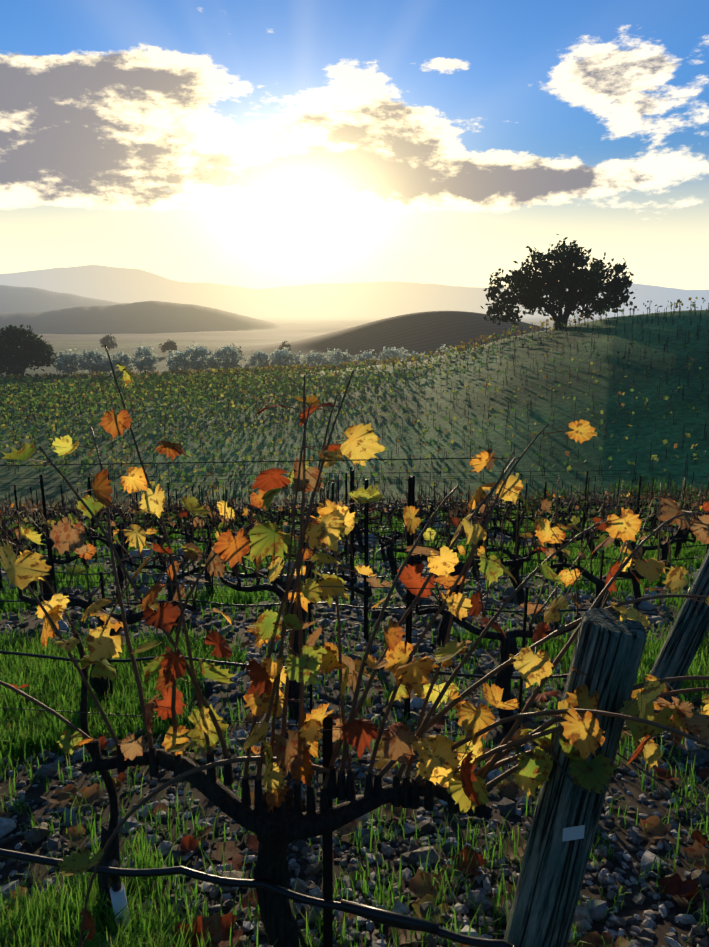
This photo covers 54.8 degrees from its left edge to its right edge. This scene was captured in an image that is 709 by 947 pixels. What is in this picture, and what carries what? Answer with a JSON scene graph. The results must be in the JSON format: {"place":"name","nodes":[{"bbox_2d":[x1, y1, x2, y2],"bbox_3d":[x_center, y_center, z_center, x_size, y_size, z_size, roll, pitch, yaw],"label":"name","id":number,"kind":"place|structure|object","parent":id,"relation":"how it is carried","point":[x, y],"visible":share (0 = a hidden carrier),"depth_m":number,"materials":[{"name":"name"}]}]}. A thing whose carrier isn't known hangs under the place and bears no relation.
{"place":"outdoors","nodes":[
{"label":"outdoors","id":0,"kind":"place"},
{"bbox_2d":[0,265,708,946],"bbox_3d":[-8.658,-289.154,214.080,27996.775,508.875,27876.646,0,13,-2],"label":"terrain","id":1,"kind":"structure","parent":0,"point":[82,309],"depth_m":50.01,"materials":[{"name":"green plant"}]},
{"bbox_2d":[0,324,57,377],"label":"tree","id":2,"kind":"object","parent":1,"relation":"on","point":[15,359],"visible":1,"depth_m":135.31,"materials":[{"name":"green plant"}]},
{"bbox_2d":[51,348,82,375],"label":"olive tree","id":3,"kind":"object","parent":1,"relation":"on","point":[65,361],"visible":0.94,"depth_m":147.84,"materials":[{"name":"grey plant"}]},
{"bbox_2d":[0,527,170,923],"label":"grapevine","id":4,"kind":"object","parent":1,"relation":"on","point":[25,569],"visible":0.75,"depth_m":1.61,"materials":[{"name":"brown plant"}]},
{"bbox_2d":[76,347,115,373],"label":"olive tree","id":5,"kind":"object","parent":1,"relation":"on","point":[101,363],"visible":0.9,"depth_m":147.66,"materials":[{"name":"grey plant"}]},
{"bbox_2d":[99,334,116,350],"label":"tree","id":6,"kind":"object","parent":1,"relation":"on","point":[107,341],"visible":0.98,"depth_m":319.51,"materials":[{"name":"grey plant"}]},
{"bbox_2d":[108,351,133,373],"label":"olive tree","id":7,"kind":"object","parent":1,"relation":"on","point":[125,360],"visible":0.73,"depth_m":149.53,"materials":[{"name":"grey plant"}]},
{"bbox_2d":[130,343,158,373],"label":"olive tree","id":8,"kind":"object","parent":1,"relation":"on","point":[149,362],"visible":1,"depth_m":147.93,"materials":[{"name":"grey plant"}]},
{"bbox_2d":[159,339,176,353],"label":"tree","id":9,"kind":"object","parent":1,"relation":"on","point":[169,345],"visible":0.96,"depth_m":291.58,"materials":[{"name":"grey plant"}]},
{"bbox_2d":[164,349,189,373],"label":"olive tree","id":10,"kind":"object","parent":1,"relation":"on","point":[172,362],"visible":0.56,"depth_m":149.31,"materials":[{"name":"grey plant"}]},
{"bbox_2d":[179,341,218,374],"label":"olive tree","id":11,"kind":"object","parent":1,"relation":"on","point":[196,361],"visible":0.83,"depth_m":147.83,"materials":[{"name":"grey plant"}]},
{"bbox_2d":[206,343,246,372],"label":"olive tree","id":12,"kind":"object","parent":1,"relation":"on","point":[233,360],"visible":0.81,"depth_m":147.70,"materials":[{"name":"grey plant"}]},
{"bbox_2d":[0,848,517,946],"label":"drip hose","id":13,"kind":"object","parent":1,"relation":"on","point":[113,871],"visible":1,"depth_m":1.56,"materials":[{"name":"black"}]},
{"bbox_2d":[244,350,276,372],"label":"olive tree","id":14,"kind":"object","parent":1,"relation":"on","point":[256,358],"visible":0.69,"depth_m":146.54,"materials":[{"name":"grey plant"}]},
{"bbox_2d":[268,347,302,370],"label":"olive tree","id":15,"kind":"object","parent":1,"relation":"on","point":[278,356],"visible":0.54,"depth_m":147.96,"materials":[{"name":"grey plant"}]},
{"bbox_2d":[279,341,291,350],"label":"tree","id":16,"kind":"object","parent":1,"relation":"on","point":[286,346],"visible":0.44,"depth_m":256.76,"materials":[{"name":"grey plant"}]},
{"bbox_2d":[297,350,328,370],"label":"olive tree","id":17,"kind":"object","parent":1,"relation":"on","point":[312,360],"visible":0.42,"depth_m":146.82,"materials":[{"name":"grey plant"}]},
{"bbox_2d":[0,464,641,731],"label":"vine row","id":18,"kind":"object","parent":1,"relation":"on","point":[507,644],"visible":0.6,"depth_m":3.20,"materials":[{"name":"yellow plant"}]},
{"bbox_2d":[322,712,332,946],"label":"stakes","id":19,"kind":"object","parent":1,"relation":"on","point":[327,740],"visible":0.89,"depth_m":1.56,"materials":[{"name":"black metal"}]},
{"bbox_2d":[318,348,355,370],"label":"olive tree","id":20,"kind":"object","parent":1,"relation":"on","point":[337,357],"visible":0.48,"depth_m":146.73,"materials":[{"name":"grey plant"}]},
{"bbox_2d":[0,475,674,644],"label":"vine row","id":21,"kind":"object","parent":1,"relation":"on","point":[458,567],"visible":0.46,"depth_m":4.73,"materials":[{"name":"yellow plant"}]},
{"bbox_2d":[1,490,697,520],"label":"vine row","id":22,"kind":"object","parent":1,"relation":"on","point":[399,506],"visible":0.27,"depth_m":22.86,"materials":[{"name":"brown plant"}]},
{"bbox_2d":[4,487,697,523],"bbox_3d":[-4.938,1.266,22.655,32.198,3.133,0.740,2,13,10],"label":"vine row","id":23,"kind":"object","parent":1,"relation":"on","point":[405,506],"visible":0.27,"depth_m":21.23,"materials":[{"name":"brown plant"}]},
{"bbox_2d":[0,484,704,538],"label":"vine row","id":24,"kind":"object","parent":1,"relation":"on","point":[494,522],"visible":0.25,"depth_m":14.81,"materials":[{"name":"brown plant"}]},
{"bbox_2d":[2,487,703,529],"bbox_3d":[-3.955,1.074,17.405,24.840,2.668,0.847,2,13,10],"label":"vine row","id":25,"kind":"object","parent":1,"relation":"on","point":[554,496],"visible":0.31,"depth_m":16.36,"materials":[{"name":"brown plant"}]},
{"bbox_2d":[0,483,705,527],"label":"vine row","id":26,"kind":"object","parent":1,"relation":"on","point":[156,518],"visible":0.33,"depth_m":19.76,"materials":[{"name":"brown plant"}]},
{"bbox_2d":[1,481,704,512],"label":"vine row","id":27,"kind":"object","parent":1,"relation":"on","point":[427,500],"visible":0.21,"depth_m":29.29,"materials":[{"name":"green plant"}]},
{"bbox_2d":[0,511,706,678],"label":"irrigation hoses","id":28,"kind":"object","parent":1,"relation":"on","point":[244,665],"visible":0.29,"depth_m":5.44,"materials":[{"name":"black"}]},
{"bbox_2d":[0,486,706,517],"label":"vine row","id":29,"kind":"object","parent":1,"relation":"on","point":[405,501],"visible":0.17,"depth_m":27.64,"materials":[{"name":"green plant"}]},
{"bbox_2d":[0,479,707,552],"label":"vine row","id":30,"kind":"object","parent":1,"relation":"on","point":[423,524],"visible":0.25,"depth_m":11.37,"materials":[{"name":"brown plant"}]},
{"bbox_2d":[1,477,706,515],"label":"vine row","id":31,"kind":"object","parent":1,"relation":"on","point":[462,494],"visible":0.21,"depth_m":30.00,"materials":[{"name":"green plant"}]},
{"bbox_2d":[0,345,708,946],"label":"vine","id":32,"kind":"object","parent":1,"relation":"on","point":[278,817],"visible":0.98,"depth_m":1.45,"materials":[{"name":"yellow plant"}]},
{"bbox_2d":[0,474,708,946],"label":"grass","id":33,"kind":"structure","parent":1,"relation":"on","point":[40,916],"depth_m":3.21,"materials":[{"name":"green plant"}]},
{"bbox_2d":[0,506,708,946],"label":"stones","id":34,"kind":"object","parent":1,"relation":"on","point":[504,806],"visible":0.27,"depth_m":2.31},
{"bbox_2d":[0,478,708,607],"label":"vine row","id":35,"kind":"object","parent":1,"relation":"on","point":[197,523],"visible":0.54,"depth_m":6.39,"materials":[{"name":"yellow plant"}]},
{"bbox_2d":[0,466,708,719],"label":"vineyard posts","id":36,"kind":"object","parent":1,"relation":"on","point":[411,502],"visible":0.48,"depth_m":6.40,"materials":[{"name":"wood"}]},
{"bbox_2d":[0,458,708,815],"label":"trellis wires","id":37,"kind":"object","parent":1,"relation":"on","point":[338,498],"visible":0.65,"depth_m":3.34,"materials":[{"name":"grey metal"}]},
{"bbox_2d":[0,486,708,561],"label":"vine row","id":38,"kind":"object","parent":1,"relation":"on","point":[594,554],"visible":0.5,"depth_m":9.79,"materials":[{"name":"brown plant"}]},
{"bbox_2d":[0,483,708,520],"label":"vine row","id":39,"kind":"object","parent":1,"relation":"on","point":[396,499],"visible":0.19,"depth_m":24.52,"materials":[{"name":"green plant"}]},
{"bbox_2d":[0,486,708,518],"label":"vine row","id":40,"kind":"object","parent":1,"relation":"on","point":[406,502],"visible":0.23,"depth_m":26.18,"materials":[{"name":"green plant"}]},
{"bbox_2d":[0,567,708,946],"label":"fallen leaves","id":41,"kind":"object","parent":1,"relation":"on","point":[674,885],"visible":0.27,"depth_m":2.03,"materials":[{"name":"brown plant"}]},
{"bbox_2d":[0,297,708,501],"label":"hill vineyard","id":42,"kind":"object","parent":1,"relation":"on","point":[53,392],"visible":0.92,"depth_m":73.27,"materials":[{"name":"green plant"}]},
{"bbox_2d":[1,485,708,527],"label":"vine row","id":43,"kind":"object","parent":1,"relation":"on","point":[210,522],"visible":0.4,"depth_m":18.02,"materials":[{"name":"brown plant"}]},
{"bbox_2d":[2,479,708,582],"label":"vine row","id":44,"kind":"object","parent":1,"relation":"on","point":[393,565],"visible":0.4,"depth_m":8.07,"materials":[{"name":"brown plant"}]},
{"bbox_2d":[2,485,708,543],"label":"vine row","id":45,"kind":"object","parent":1,"relation":"on","point":[355,529],"visible":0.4,"depth_m":12.97,"materials":[{"name":"brown plant"}]},
{"bbox_2d":[353,349,377,366],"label":"olive tree","id":46,"kind":"object","parent":1,"relation":"on","point":[364,355],"visible":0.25,"depth_m":147.91,"materials":[{"name":"grey plant"}]},
{"bbox_2d":[378,346,410,364],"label":"olive tree","id":47,"kind":"object","parent":1,"relation":"on","point":[391,352],"visible":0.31,"depth_m":147.75,"materials":[{"name":"grey plant"}]},
{"bbox_2d":[405,350,426,361],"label":"olive tree","id":48,"kind":"object","parent":1,"relation":"on","point":[414,353],"visible":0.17,"depth_m":147.28,"materials":[{"name":"grey plant"}]},
{"bbox_2d":[430,344,454,358],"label":"olive tree","id":49,"kind":"object","parent":1,"relation":"on","point":[441,350],"visible":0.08,"depth_m":147.48,"materials":[{"name":"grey plant"}]},
{"bbox_2d":[481,234,635,329],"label":"oak tree","id":50,"kind":"object","parent":1,"relation":"on","point":[533,291],"visible":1,"depth_m":78.98,"materials":[{"name":"green plant"}]},
{"bbox_2d":[504,608,646,946],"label":"end post","id":51,"kind":"object","parent":1,"relation":"on","point":[608,651],"visible":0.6,"depth_m":1.40,"materials":[{"name":"grey wood"}]},
{"bbox_2d":[625,549,708,739],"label":"end post","id":52,"kind":"object","parent":1,"relation":"on","point":[683,641],"visible":0.52,"depth_m":2.89,"materials":[{"name":"grey wood"}]},
{"bbox_2d":[0,0,708,289],"label":"sky","id":53,"kind":"structure","parent":0,"point":[253,144],"materials":[{"name":"blue"}]}
]}

